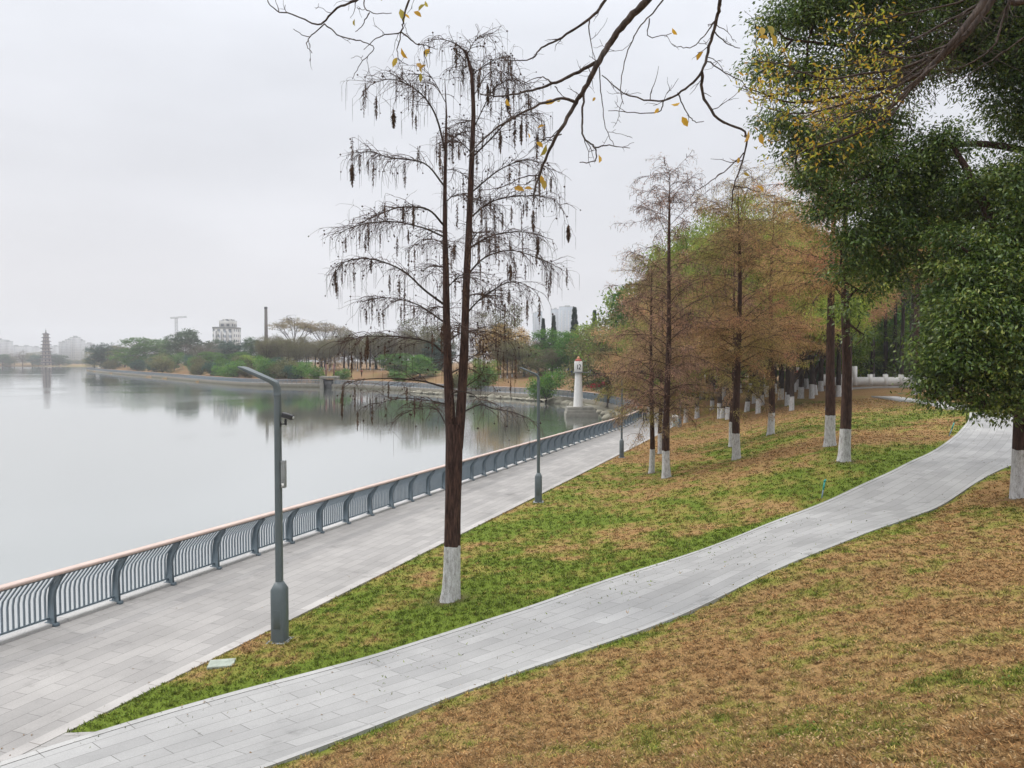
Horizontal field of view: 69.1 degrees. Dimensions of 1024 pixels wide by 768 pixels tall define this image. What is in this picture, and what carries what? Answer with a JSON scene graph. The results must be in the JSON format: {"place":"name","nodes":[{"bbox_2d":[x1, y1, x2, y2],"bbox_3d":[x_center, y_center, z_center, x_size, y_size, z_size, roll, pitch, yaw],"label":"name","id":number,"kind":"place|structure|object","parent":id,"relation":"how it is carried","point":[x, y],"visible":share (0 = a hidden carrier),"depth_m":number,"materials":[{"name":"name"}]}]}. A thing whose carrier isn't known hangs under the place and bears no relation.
{"place":"outdoors","nodes":[
{"label":"outdoors","id":0,"kind":"place"},
{"bbox_2d":[0,366,616,636],"bbox_3d":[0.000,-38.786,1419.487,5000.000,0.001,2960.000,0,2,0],"label":"lake","id":1,"kind":"structure","parent":0,"point":[95,465],"depth_m":55.73,"materials":[{"name":"grey liquid"}]},
{"bbox_2d":[564,356,597,416],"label":"lighthouse","id":2,"kind":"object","parent":1,"relation":"in","point":[577,409],"depth_m":91.53,"materials":[{"name":"white paint"}]},
{"bbox_2d":[0,361,1023,767],"bbox_3d":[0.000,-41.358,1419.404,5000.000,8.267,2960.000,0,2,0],"label":"ground","id":3,"kind":"structure","parent":0,"point":[676,459],"depth_m":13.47,"materials":[{"name":"green plant"}]},
{"bbox_2d":[39,330,53,364],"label":"pagoda","id":4,"kind":"object","parent":3,"relation":"on","point":[46,358],"visible":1,"depth_m":811.05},
{"bbox_2d":[70,336,80,360],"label":"apartment tower","id":5,"kind":"structure","parent":3,"relation":"on","point":[75,347],"depth_m":1440.00,"materials":[{"name":"grey concrete"}]},
{"bbox_2d":[83,342,122,368],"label":"broadleaf tree","id":6,"kind":"object","parent":3,"relation":"on","point":[99,356],"visible":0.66,"depth_m":465.69,"materials":[{"name":"green plant"}]},
{"bbox_2d":[105,337,175,364],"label":"broadleaf tree","id":7,"kind":"object","parent":3,"relation":"on","point":[137,350],"visible":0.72,"depth_m":400.53,"materials":[{"name":"green plant"}]},
{"bbox_2d":[148,354,176,372],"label":"shrub","id":8,"kind":"object","parent":3,"relation":"on","point":[159,362],"visible":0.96,"depth_m":313.52,"materials":[{"name":"green plant"}]},
{"bbox_2d":[161,327,207,365],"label":"broadleaf tree","id":9,"kind":"object","parent":3,"relation":"on","point":[175,347],"visible":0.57,"depth_m":392.26,"materials":[{"name":"green plant"}]},
{"bbox_2d":[194,352,226,363],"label":"broadleaf tree","id":10,"kind":"object","parent":3,"relation":"on","point":[208,356],"visible":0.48,"depth_m":303.95,"materials":[{"name":"green plant"}]},
{"bbox_2d":[207,658,235,669],"bbox_3d":[-4.922,4.753,12.610,0.420,0.070,0.320,0,2,-12],"label":"access cover","id":11,"kind":"object","parent":3,"relation":"on","point":[217,663],"visible":0.87,"depth_m":12.56,"materials":[{"name":"concrete"}]},
{"bbox_2d":[204,340,246,361],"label":"broadleaf tree","id":12,"kind":"object","parent":3,"relation":"on","point":[228,349],"visible":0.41,"depth_m":355.69,"materials":[{"name":"green plant"}]},
{"bbox_2d":[212,319,240,350],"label":"apartment building","id":13,"kind":"structure","parent":3,"relation":"on","point":[226,330],"depth_m":463.33,"materials":[{"name":"white concrete"}]},
{"bbox_2d":[218,359,246,377],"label":"shrub","id":14,"kind":"object","parent":3,"relation":"on","point":[232,368],"visible":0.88,"depth_m":229.13,"materials":[{"name":"green plant"}]},
{"bbox_2d":[241,336,258,358],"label":"broadleaf tree","id":15,"kind":"object","parent":3,"relation":"on","point":[250,346],"visible":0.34,"depth_m":326.38,"materials":[{"name":"green plant"}]},
{"bbox_2d":[237,366,291,643],"bbox_3d":[-4.530,2.287,13.658,0.891,5.220,0.380,0,2,6],"label":"street lamp","id":16,"kind":"object","parent":3,"relation":"on","point":[279,598],"visible":0.97,"depth_m":13.57,"materials":[{"name":"metal"}]},
{"bbox_2d":[280,460,286,487],"bbox_3d":[-4.178,1.648,13.608,0.076,0.500,0.128,0,2,0],"label":"control box","id":17,"kind":"object","parent":16,"relation":"attached to","point":[283,474],"visible":1,"depth_m":13.55,"materials":[{"name":"grey metal"}]},
{"bbox_2d":[253,338,276,357],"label":"grove tree","id":18,"kind":"object","parent":3,"relation":"on","point":[264,348],"visible":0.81,"depth_m":231.32,"materials":[{"name":"green plant"}]},
{"bbox_2d":[256,359,276,378],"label":"shrub","id":19,"kind":"object","parent":3,"relation":"on","point":[262,365],"visible":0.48,"depth_m":209.00,"materials":[{"name":"green plant"}]},
{"bbox_2d":[274,356,301,378],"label":"shrub","id":20,"kind":"object","parent":3,"relation":"on","point":[290,361],"visible":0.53,"depth_m":206.02,"materials":[{"name":"green plant"}]},
{"bbox_2d":[267,315,321,361],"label":"broadleaf tree","id":21,"kind":"object","parent":3,"relation":"on","point":[302,326],"visible":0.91,"depth_m":259.77,"materials":[{"name":"brown plant"}]},
{"bbox_2d":[285,344,308,361],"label":"grove tree","id":22,"kind":"object","parent":3,"relation":"on","point":[294,354],"visible":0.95,"depth_m":212.96,"materials":[{"name":"green plant"}]},
{"bbox_2d":[289,360,315,377],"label":"shrub","id":23,"kind":"object","parent":3,"relation":"on","point":[299,369],"visible":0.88,"depth_m":203.06,"materials":[{"name":"green plant"}]},
{"bbox_2d":[302,365,324,382],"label":"shrub","id":24,"kind":"object","parent":3,"relation":"on","point":[316,372],"visible":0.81,"depth_m":195.00,"materials":[{"name":"green plant"}]},
{"bbox_2d":[307,343,332,367],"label":"grove tree","id":25,"kind":"object","parent":3,"relation":"on","point":[324,353],"visible":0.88,"depth_m":216.04,"materials":[{"name":"green plant"}]},
{"bbox_2d":[299,320,350,340],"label":"broadleaf tree","id":26,"kind":"object","parent":3,"relation":"on","point":[330,327],"visible":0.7,"depth_m":272.61,"materials":[{"name":"brown plant"}]},
{"bbox_2d":[319,364,339,387],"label":"outfall","id":27,"kind":"object","parent":3,"relation":"on","point":[326,381],"visible":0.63,"depth_m":188.78,"materials":[{"name":"concrete"}]},
{"bbox_2d":[0,376,672,755],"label":"promenade","id":28,"kind":"structure","parent":3,"relation":"on","point":[60,674],"depth_m":15.72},
{"bbox_2d":[27,732,91,752],"bbox_3d":[-6.617,4.814,9.504,0.343,0.032,2.380,2,3,43],"label":"paved apron","id":29,"kind":"object","parent":28,"relation":"on","point":[64,737],"visible":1,"depth_m":10.08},
{"bbox_2d":[0,376,678,760],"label":"promenade edging","id":30,"kind":"object","parent":28,"relation":"on","point":[76,724],"visible":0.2,"depth_m":13.45,"materials":[{"name":"stone"}]},
{"bbox_2d":[86,369,633,413],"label":"quay wall","id":31,"kind":"structure","parent":3,"relation":"on","point":[586,401],"depth_m":181.91,"materials":[{"name":"grey stone"}]},
{"bbox_2d":[0,372,639,644],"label":"quay kerb","id":32,"kind":"structure","parent":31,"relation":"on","point":[4,639],"depth_m":18.32,"materials":[{"name":"stone"}]},
{"bbox_2d":[0,367,638,635],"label":"railing","id":33,"kind":"object","parent":32,"relation":"on","point":[427,480],"visible":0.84,"depth_m":20.86,"materials":[{"name":"grey metal"}]},
{"bbox_2d":[370,331,393,370],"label":"grove tree","id":34,"kind":"object","parent":3,"relation":"on","point":[379,343],"visible":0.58,"depth_m":219.89,"materials":[{"name":"brown plant"}]},
{"bbox_2d":[375,352,420,373],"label":"broadleaf tree","id":35,"kind":"object","parent":3,"relation":"on","point":[395,361],"visible":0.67,"depth_m":198.69,"materials":[{"name":"green plant"}]},
{"bbox_2d":[401,354,439,378],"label":"bush","id":36,"kind":"object","parent":3,"relation":"on","point":[421,369],"visible":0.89,"depth_m":188.55,"materials":[{"name":"green plant"}]},
{"bbox_2d":[397,317,459,360],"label":"broadleaf tree","id":37,"kind":"object","parent":3,"relation":"on","point":[425,332],"visible":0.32,"depth_m":223.40,"materials":[{"name":"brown plant"}]},
{"bbox_2d":[416,338,456,370],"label":"broadleaf tree","id":38,"kind":"object","parent":3,"relation":"on","point":[436,353],"visible":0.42,"depth_m":212.85,"materials":[{"name":"green plant"}]},
{"bbox_2d":[308,23,580,602],"bbox_3d":[-1.459,-1.224,15.605,5.913,12.399,4.533,0,2,0],"label":"cypress tree","id":39,"kind":"object","parent":3,"relation":"on","point":[454,451],"visible":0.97,"depth_m":15.53,"materials":[{"name":"brown plant"}]},
{"bbox_2d":[452,307,501,364],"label":"leafless tree","id":40,"kind":"object","parent":3,"relation":"on","point":[476,317],"visible":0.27,"depth_m":204.60,"materials":[{"name":"brown plant"}]},
{"bbox_2d":[467,366,496,388],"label":"shrub","id":41,"kind":"object","parent":3,"relation":"on","point":[489,371],"visible":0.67,"depth_m":145.18,"materials":[{"name":"green plant"}]},
{"bbox_2d":[473,323,524,373],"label":"broadleaf tree","id":42,"kind":"object","parent":3,"relation":"on","point":[493,335],"visible":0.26,"depth_m":175.79,"materials":[{"name":"brown plant"}]},
{"bbox_2d":[474,304,527,369],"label":"broadleaf tree","id":43,"kind":"object","parent":3,"relation":"on","point":[511,323],"visible":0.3,"depth_m":212.21,"materials":[{"name":"brown plant"}]},
{"bbox_2d":[0,412,1010,767],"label":"walkway kerb","id":44,"kind":"structure","parent":3,"relation":"on","point":[322,746],"depth_m":12.12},
{"bbox_2d":[0,412,1012,767],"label":"walkway","id":45,"kind":"structure","parent":3,"relation":"on","point":[274,724],"depth_m":12.52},
{"bbox_2d":[493,342,519,378],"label":"grove tree","id":46,"kind":"object","parent":3,"relation":"on","point":[501,355],"visible":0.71,"depth_m":163.53,"materials":[{"name":"brown plant"}]},
{"bbox_2d":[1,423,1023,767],"bbox_3d":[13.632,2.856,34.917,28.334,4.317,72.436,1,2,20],"label":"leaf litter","id":47,"kind":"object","parent":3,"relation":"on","point":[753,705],"visible":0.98,"depth_m":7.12,"materials":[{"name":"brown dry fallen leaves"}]},
{"bbox_2d":[267,0,776,209],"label":"overhanging tree","id":48,"kind":"object","parent":3,"relation":"on","point":[642,5],"visible":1,"depth_m":5.41,"materials":[{"name":"brown plant"}]},
{"bbox_2d":[503,341,547,376],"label":"broadleaf tree","id":49,"kind":"object","parent":3,"relation":"on","point":[530,364],"visible":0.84,"depth_m":163.96,"materials":[{"name":"green plant"}]},
{"bbox_2d":[520,367,543,502],"bbox_3d":[0.750,2.018,28.407,0.909,5.324,0.388,0,2,6],"label":"street lamp","id":50,"kind":"object","parent":3,"relation":"on","point":[538,486],"visible":0.99,"depth_m":28.31,"materials":[{"name":"metal"}]},
{"bbox_2d":[524,368,569,402],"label":"shrub","id":51,"kind":"object","parent":3,"relation":"on","point":[550,382],"visible":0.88,"depth_m":120.27,"materials":[{"name":"green plant"}]},
{"bbox_2d":[524,328,576,372],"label":"broadleaf tree","id":52,"kind":"object","parent":3,"relation":"on","point":[547,344],"visible":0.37,"depth_m":170.31,"materials":[{"name":"green plant"}]},
{"bbox_2d":[538,347,566,376],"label":"grove tree","id":53,"kind":"object","parent":3,"relation":"on","point":[548,352],"visible":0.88,"depth_m":159.06,"materials":[{"name":"green plant"}]},
{"bbox_2d":[545,332,586,374],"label":"broadleaf tree","id":54,"kind":"object","parent":3,"relation":"on","point":[566,337],"visible":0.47,"depth_m":158.42,"materials":[{"name":"green plant"}]},
{"bbox_2d":[559,305,573,337],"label":"office tower","id":55,"kind":"structure","parent":3,"relation":"on","point":[565,315],"depth_m":1487.16,"materials":[{"name":"grey concrete"}]},
{"bbox_2d":[558,309,641,406],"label":"broadleaf tree","id":56,"kind":"object","parent":3,"relation":"on","point":[581,349],"visible":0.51,"depth_m":104.00,"materials":[{"name":"green plant"}]},
{"bbox_2d":[579,286,647,399],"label":"broadleaf tree","id":57,"kind":"object","parent":3,"relation":"on","point":[606,303],"visible":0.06,"depth_m":110.04,"materials":[{"name":"green plant"}]},
{"bbox_2d":[616,375,624,457],"bbox_3d":[6.161,1.893,43.460,0.874,5.115,0.372,0,2,6],"label":"street lamp","id":58,"kind":"object","parent":3,"relation":"on","point":[621,448],"visible":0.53,"depth_m":43.37,"materials":[{"name":"metal"}]},
{"bbox_2d":[604,297,661,410],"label":"grove tree","id":59,"kind":"object","parent":3,"relation":"on","point":[623,342],"visible":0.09,"depth_m":86.94,"materials":[{"name":"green plant"}]},
{"bbox_2d":[585,320,684,401],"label":"grove tree","id":60,"kind":"object","parent":3,"relation":"on","point":[629,361],"visible":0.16,"depth_m":91.62,"materials":[{"name":"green plant"}]},
{"bbox_2d":[604,278,699,402],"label":"broadleaf tree","id":61,"kind":"object","parent":3,"relation":"on","point":[614,295],"visible":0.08,"depth_m":103.12,"materials":[{"name":"green plant"}]},
{"bbox_2d":[592,263,718,453],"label":"cypress tree","id":62,"kind":"object","parent":3,"relation":"on","point":[657,408],"visible":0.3,"depth_m":43.66,"materials":[{"name":"brown plant"}]},
{"bbox_2d":[616,286,696,370],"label":"grove tree","id":63,"kind":"object","parent":3,"relation":"on","point":[644,311],"visible":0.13,"depth_m":79.86,"materials":[{"name":"green plant"}]},
{"bbox_2d":[579,248,751,472],"bbox_3d":[6.709,-1.062,34.893,6.041,11.142,7.018,-1,2,-21],"label":"cypress tree","id":64,"kind":"object","parent":3,"relation":"on","point":[652,415],"visible":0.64,"depth_m":35.18,"materials":[{"name":"brown plant"}]},
{"bbox_2d":[592,148,752,477],"bbox_3d":[6.644,-2.864,32.875,6.352,14.529,5.797,2,2,42],"label":"cypress tree","id":65,"kind":"object","parent":3,"relation":"on","point":[667,396],"visible":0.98,"depth_m":32.62,"materials":[{"name":"brown plant"}]},
{"bbox_2d":[641,242,716,403],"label":"broadleaf tree","id":66,"kind":"object","parent":3,"relation":"on","point":[654,258],"visible":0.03,"depth_m":98.20,"materials":[{"name":"green plant"}]},
{"bbox_2d":[644,202,725,422],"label":"grove tree","id":67,"kind":"object","parent":3,"relation":"on","point":[677,248],"visible":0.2,"depth_m":70.52,"materials":[{"name":"brown plant"}]},
{"bbox_2d":[648,281,724,418],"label":"grove tree","id":68,"kind":"object","parent":3,"relation":"on","point":[697,415],"visible":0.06,"depth_m":73.91,"materials":[{"name":"brown plant"}]},
{"bbox_2d":[671,192,771,418],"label":"grove tree","id":69,"kind":"object","parent":3,"relation":"on","point":[719,398],"visible":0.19,"depth_m":64.99,"materials":[{"name":"brown plant"}]},
{"bbox_2d":[676,277,785,419],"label":"grove tree","id":70,"kind":"object","parent":3,"relation":"on","point":[727,394],"visible":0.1,"depth_m":63.81,"materials":[{"name":"brown plant"}]},
{"bbox_2d":[687,306,788,418],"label":"grove tree","id":71,"kind":"object","parent":3,"relation":"on","point":[722,415],"visible":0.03,"depth_m":65.64,"materials":[{"name":"brown plant"}]},
{"bbox_2d":[675,211,803,446],"bbox_3d":[12.400,-2.797,40.377,6.995,12.902,8.126,2,3,44],"label":"cypress tree","id":72,"kind":"object","parent":3,"relation":"on","point":[751,379],"visible":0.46,"depth_m":39.86,"materials":[{"name":"brown plant"}]},
{"bbox_2d":[652,160,828,459],"bbox_3d":[10.577,-3.136,34.353,6.968,13.778,7.109,0,2,-10],"label":"cypress tree","id":73,"kind":"object","parent":3,"relation":"on","point":[737,353],"visible":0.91,"depth_m":34.05,"materials":[{"name":"brown plant"}]},
{"bbox_2d":[710,188,786,413],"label":"grove tree","id":74,"kind":"object","parent":3,"relation":"on","point":[758,407],"visible":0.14,"depth_m":62.65,"materials":[{"name":"brown plant"}]},
{"bbox_2d":[744,306,805,411],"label":"grove tree","id":75,"kind":"object","parent":3,"relation":"on","point":[747,404],"visible":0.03,"depth_m":68.77,"materials":[{"name":"brown plant"}]},
{"bbox_2d":[705,186,851,435],"bbox_3d":[14.132,-3.838,40.882,6.968,13.778,7.109,0,2,-2],"label":"cypress tree","id":76,"kind":"object","parent":3,"relation":"on","point":[771,424],"visible":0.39,"depth_m":40.76,"materials":[{"name":"brown plant"}]},
{"bbox_2d":[732,233,827,399],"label":"grove tree","id":77,"kind":"object","parent":3,"relation":"on","point":[787,378],"visible":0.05,"depth_m":65.87,"materials":[{"name":"brown plant"}]},
{"bbox_2d":[778,360,783,399],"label":"grove tree","id":78,"kind":"object","parent":3,"relation":"on","point":[781,377],"visible":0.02,"depth_m":74.25,"materials":[{"name":"brown plant"}]},
{"bbox_2d":[744,193,828,410],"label":"grove tree","id":79,"kind":"object","parent":3,"relation":"on","point":[791,401],"visible":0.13,"depth_m":59.17,"materials":[{"name":"brown plant"}]},
{"bbox_2d":[769,228,824,398],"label":"grove tree","id":80,"kind":"object","parent":3,"relation":"on","point":[811,382],"visible":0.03,"depth_m":71.82,"materials":[{"name":"brown plant"}]},
{"bbox_2d":[789,241,826,398],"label":"grove tree","id":81,"kind":"object","parent":3,"relation":"on","point":[801,388],"visible":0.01,"depth_m":72.47,"materials":[{"name":"brown plant"}]},
{"bbox_2d":[761,302,860,405],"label":"grove tree","id":82,"kind":"object","parent":3,"relation":"on","point":[796,377],"visible":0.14,"depth_m":65.78,"materials":[{"name":"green plant"}]},
{"bbox_2d":[818,339,823,390],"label":"grove tree","id":83,"kind":"object","parent":3,"relation":"on","point":[821,375],"visible":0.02,"depth_m":83.52,"materials":[{"name":"brown plant"}]},
{"bbox_2d":[734,65,909,461],"bbox_3d":[11.766,-4.057,26.619,6.329,14.147,6.175,1,2,32],"label":"cypress tree","id":84,"kind":"object","parent":3,"relation":"on","point":[844,451],"visible":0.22,"depth_m":26.32,"materials":[{"name":"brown plant"}]},
{"bbox_2d":[754,85,909,446],"bbox_3d":[13.294,-4.717,30.323,6.553,15.013,6.717,1,2,28],"label":"cypress tree","id":85,"kind":"object","parent":3,"relation":"on","point":[830,415],"visible":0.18,"depth_m":30.23,"materials":[{"name":"brown plant"}]},
{"bbox_2d":[787,239,881,343],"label":"grove tree","id":86,"kind":"object","parent":3,"relation":"on","point":[820,303],"visible":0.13,"depth_m":53.82,"materials":[{"name":"green plant"}]},
{"bbox_2d":[806,284,906,396],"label":"grove tree","id":87,"kind":"object","parent":3,"relation":"on","point":[838,381],"visible":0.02,"depth_m":71.23,"materials":[{"name":"green plant"}]},
{"bbox_2d":[808,273,906,345],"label":"grove tree","id":88,"kind":"object","parent":3,"relation":"on","point":[858,327],"visible":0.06,"depth_m":61.81,"materials":[{"name":"green plant"}]},
{"bbox_2d":[835,324,884,376],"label":"broadleaf tree","id":89,"kind":"object","parent":3,"relation":"on","point":[859,355],"visible":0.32,"depth_m":96.53,"materials":[{"name":"green plant"}]},
{"bbox_2d":[816,288,906,352],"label":"grove tree","id":90,"kind":"object","parent":3,"relation":"on","point":[881,312],"visible":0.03,"depth_m":79.47,"materials":[{"name":"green plant"}]},
{"bbox_2d":[724,0,1023,345],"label":"evergreen tree","id":91,"kind":"object","parent":3,"relation":"on","point":[889,224],"visible":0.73,"depth_m":19.96,"materials":[{"name":"green plant"}]},
{"bbox_2d":[730,0,1023,181],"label":"overhanging tree","id":92,"kind":"object","parent":3,"relation":"on","point":[981,10],"visible":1,"depth_m":6.27,"materials":[{"name":"green plant"}]},
{"bbox_2d":[876,300,887,373],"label":"grove tree","id":93,"kind":"object","parent":3,"relation":"on","point":[885,353],"visible":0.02,"depth_m":99.43,"materials":[{"name":"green plant"}]},
{"bbox_2d":[862,331,904,375],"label":"broadleaf tree","id":94,"kind":"object","parent":3,"relation":"on","point":[876,365],"visible":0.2,"depth_m":101.75,"materials":[{"name":"green plant"}]},
{"bbox_2d":[823,366,962,385],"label":"park wall","id":95,"kind":"structure","parent":3,"relation":"on","point":[871,380],"depth_m":91.90,"materials":[{"name":"white paint"}]},
{"bbox_2d":[868,300,924,376],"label":"broadleaf tree","id":96,"kind":"object","parent":3,"relation":"on","point":[890,321],"visible":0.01,"depth_m":107.51,"materials":[{"name":"green plant"}]},
{"bbox_2d":[875,324,926,376],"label":"broadleaf tree","id":97,"kind":"object","parent":3,"relation":"on","point":[890,355],"visible":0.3,"depth_m":99.42,"materials":[{"name":"green plant"}]},
{"bbox_2d":[878,293,929,371],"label":"broadleaf tree","id":98,"kind":"object","parent":3,"relation":"on","point":[907,322],"visible":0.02,"depth_m":110.77,"materials":[{"name":"green plant"}]},
{"bbox_2d":[891,284,924,373],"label":"grove tree","id":99,"kind":"object","parent":3,"relation":"on","point":[901,369],"visible":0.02,"depth_m":96.77,"materials":[{"name":"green plant"}]},
{"bbox_2d":[892,288,927,376],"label":"grove tree","id":100,"kind":"object","parent":3,"relation":"on","point":[895,343],"visible":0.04,"depth_m":98.88,"materials":[{"name":"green plant"}]},
{"bbox_2d":[871,396,965,409],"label":"walkway","id":101,"kind":"structure","parent":3,"relation":"on","point":[896,398],"depth_m":59.39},
{"bbox_2d":[890,201,954,385],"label":"grove tree","id":102,"kind":"object","parent":3,"relation":"on","point":[912,319],"visible":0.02,"depth_m":90.56,"materials":[{"name":"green plant"}]},
{"bbox_2d":[885,199,962,394],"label":"cypress tree","id":103,"kind":"object","parent":3,"relation":"on","point":[915,325],"visible":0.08,"depth_m":69.02,"materials":[{"name":"brown plant"}]},
{"bbox_2d":[890,113,1023,498],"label":"evergreen tree","id":104,"kind":"object","parent":3,"relation":"on","point":[979,349],"visible":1,"depth_m":17.68,"materials":[{"name":"green plant"}]},
{"bbox_2d":[0,0,1023,360],"label":"sky","id":105,"kind":"structure","parent":0,"point":[160,160],"materials":[{"name":"white"}]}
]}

